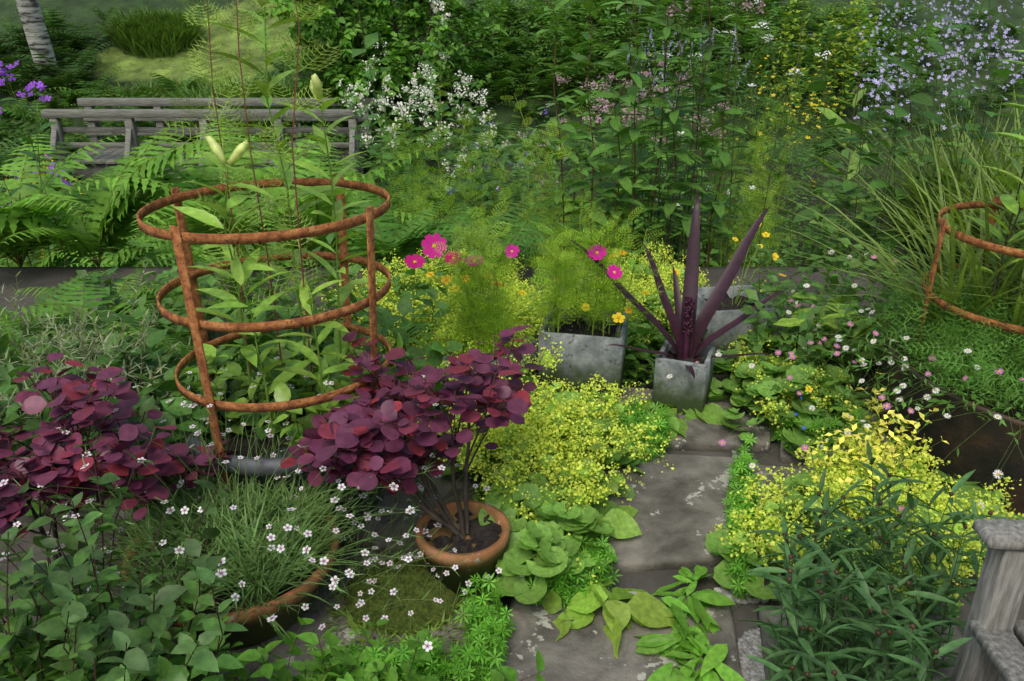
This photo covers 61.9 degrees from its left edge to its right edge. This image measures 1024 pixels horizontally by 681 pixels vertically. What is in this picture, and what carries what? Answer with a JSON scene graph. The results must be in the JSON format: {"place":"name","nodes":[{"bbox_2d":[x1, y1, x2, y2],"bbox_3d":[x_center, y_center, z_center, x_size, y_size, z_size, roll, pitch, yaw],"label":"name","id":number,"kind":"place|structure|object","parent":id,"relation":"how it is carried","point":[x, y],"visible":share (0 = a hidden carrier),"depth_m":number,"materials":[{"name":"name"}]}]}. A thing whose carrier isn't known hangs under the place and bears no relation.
{"place":"outdoors","nodes":[
{"label":"outdoors","id":0,"kind":"place"},
{"bbox_2d":[88,0,397,141],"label":"bank grass","id":1,"kind":"structure","parent":0,"point":[174,34],"depth_m":14.24,"materials":[{"name":"green plant"}]},
{"bbox_2d":[45,386,962,680],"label":"flagstone path","id":2,"kind":"structure","parent":0,"point":[679,512],"depth_m":2.55,"materials":[{"name":"grey stone"}]},
{"bbox_2d":[120,496,338,649],"bbox_3d":[-0.750,0.655,2.340,0.560,0.220,0.560,0,24,0],"label":"terracotta bowl","id":3,"kind":"object","parent":2,"relation":"on","point":[257,633],"visible":0.23,"depth_m":2.16,"materials":[{"name":"orange ceramic"}]},
{"bbox_2d":[0,355,524,656],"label":"dianthus","id":4,"kind":"object","parent":2,"relation":"on","point":[240,542],"depth_m":2.26,"materials":[{"name":"green plant"}]},
{"bbox_2d":[184,365,387,533],"bbox_3d":[-0.700,0.380,2.785,0.660,0.360,0.660,0,24,0],"label":"plant pot","id":5,"kind":"object","parent":2,"relation":"on","point":[265,466],"visible":0.12,"depth_m":2.49,"materials":[{"name":"grey metal"}]},
{"bbox_2d":[343,559,462,635],"bbox_3d":[-0.302,0.691,2.367,0.340,0.101,0.300,0,24,0],"label":"moss cushion","id":6,"kind":"object","parent":2,"relation":"on","point":[410,582],"visible":0.69,"depth_m":2.31,"materials":[{"name":"green plant"}]},
{"bbox_2d":[415,500,509,598],"bbox_3d":[-0.138,0.620,2.432,0.266,0.210,0.266,0,24,0],"label":"terracotta pot","id":7,"kind":"object","parent":2,"relation":"on","point":[481,562],"visible":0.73,"depth_m":2.34,"materials":[{"name":"orange ceramic"}]},
{"bbox_2d":[305,386,864,680],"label":"ground cover","id":8,"kind":"object","parent":2,"relation":"on","point":[482,654],"visible":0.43,"depth_m":2.33,"materials":[{"name":"green plant"}]},
{"bbox_2d":[289,238,1023,635],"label":"ladys mantle","id":9,"kind":"object","parent":2,"relation":"on","point":[549,544],"depth_m":2.71,"materials":[{"name":"plant"}]},
{"bbox_2d":[738,440,1009,680],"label":"leafy shrub","id":10,"kind":"object","parent":2,"relation":"on","point":[864,634],"visible":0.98,"depth_m":1.93,"materials":[{"name":"green plant"}]},
{"bbox_2d":[0,0,1023,680],"bbox_3d":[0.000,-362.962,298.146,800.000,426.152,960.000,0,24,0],"label":"ground","id":11,"kind":"structure","parent":0,"point":[46,278],"depth_m":13.20,"materials":[{"name":"green plant"}]},
{"bbox_2d":[15,0,59,84],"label":"birch","id":12,"kind":"object","parent":11,"relation":"on","point":[34,25],"visible":0.67,"depth_m":13.34,"materials":[{"name":"white plant"}]},
{"bbox_2d":[41,98,373,177],"bbox_3d":[-4.025,-2.787,11.730,4.150,0.910,1.878,0,24,0],"label":"garden bench","id":13,"kind":"object","parent":11,"relation":"on","point":[90,114],"visible":0.39,"depth_m":11.31,"materials":[{"name":"grey wood"}]},
{"bbox_2d":[0,60,544,680],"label":"border","id":14,"kind":"object","parent":11,"relation":"on","point":[70,638],"depth_m":1.89,"materials":[{"name":"green plant"}]},
{"bbox_2d":[0,115,585,429],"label":"ferns","id":15,"kind":"object","parent":11,"relation":"on","point":[117,200],"visible":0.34,"depth_m":4.93,"materials":[{"name":"green plant"}]},
{"bbox_2d":[252,0,507,134],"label":"shrub","id":16,"kind":"object","parent":11,"relation":"on","point":[378,10],"depth_m":12.12,"materials":[{"name":"green plant"}]},
{"bbox_2d":[0,0,1023,203],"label":"shrubs","id":17,"kind":"object","parent":11,"relation":"on","point":[69,77],"visible":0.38,"depth_m":13.63,"materials":[{"name":"green plant"}]},
{"bbox_2d":[76,0,1023,395],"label":"border perennials","id":18,"kind":"object","parent":11,"relation":"on","point":[672,216],"visible":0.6,"depth_m":5.00,"materials":[{"name":"green plant"}]},
{"bbox_2d":[377,53,808,357],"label":"cosmos","id":19,"kind":"object","parent":11,"relation":"on","point":[563,296],"depth_m":3.44,"materials":[{"name":"green plant"}]},
{"bbox_2d":[443,285,779,414],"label":"square planters","id":20,"kind":"object","parent":11,"relation":"on","point":[583,357],"visible":0.42,"depth_m":3.42,"materials":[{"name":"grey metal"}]},
{"bbox_2d":[246,299,1023,680],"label":"broad-leaved plants","id":21,"kind":"object","parent":11,"relation":"on","point":[644,609],"visible":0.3,"depth_m":2.36,"materials":[{"name":"green plant"}]},
{"bbox_2d":[338,0,1023,210],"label":"flowering shrubs","id":22,"kind":"object","parent":11,"relation":"on","point":[428,91],"visible":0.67,"depth_m":7.42,"materials":[{"name":"white plant"}]},
{"bbox_2d":[714,395,776,680],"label":"edging stones","id":23,"kind":"object","parent":11,"relation":"on","point":[751,668],"visible":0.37,"depth_m":2.25,"materials":[{"name":"grey stone"}]},
{"bbox_2d":[877,302,1023,518],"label":"large planter","id":24,"kind":"object","parent":11,"relation":"on","point":[983,449],"visible":0.33,"depth_m":2.80,"materials":[{"name":"brown metal"}]},
{"bbox_2d":[671,116,1023,523],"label":"ornamental grass","id":25,"kind":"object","parent":24,"relation":"in","point":[946,330],"depth_m":3.05,"materials":[{"name":"green plant"}]},
{"bbox_2d":[951,519,1023,680],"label":"garden bench","id":26,"kind":"object","parent":11,"relation":"on","point":[992,649],"visible":1,"depth_m":1.66,"materials":[{"name":"grey wood"}]},
{"bbox_2d":[136,293,1023,614],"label":"potting soil","id":27,"kind":"structure","parent":0,"point":[484,537],"depth_m":2.64,"materials":[{"name":"brown soil"}]},
{"bbox_2d":[136,173,390,489],"bbox_3d":[-0.700,-0.020,2.607,0.695,0.876,0.690,0,24,0],"label":"plant support","id":28,"kind":"object","parent":27,"relation":"on","point":[180,237],"visible":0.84,"depth_m":2.38,"materials":[{"name":"metal"}]},
{"bbox_2d":[0,325,543,571],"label":"smoke bush","id":29,"kind":"object","parent":27,"relation":"on","point":[337,432],"depth_m":2.23,"materials":[{"name":"purple plant"}]},
{"bbox_2d":[159,0,1023,453],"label":"lily plants","id":30,"kind":"object","parent":27,"relation":"on","point":[317,374],"visible":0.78,"depth_m":2.50,"materials":[{"name":"green plant"}]},
{"bbox_2d":[565,190,788,379],"bbox_3d":[0.683,-0.204,3.231,0.846,0.626,0.560,-6,25,-12],"label":"spiky purple plant","id":31,"kind":"object","parent":27,"relation":"on","point":[688,329],"visible":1,"depth_m":3.35,"materials":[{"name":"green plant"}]},
{"bbox_2d":[667,250,1023,510],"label":"small daisies","id":32,"kind":"object","parent":27,"relation":"on","point":[752,365],"visible":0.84,"depth_m":2.85,"materials":[{"name":"white plant"}]},
{"bbox_2d":[913,196,1023,357],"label":"plant support","id":33,"kind":"object","parent":27,"relation":"on","point":[944,227],"visible":0.66,"depth_m":2.98,"materials":[{"name":"metal"}]}
]}

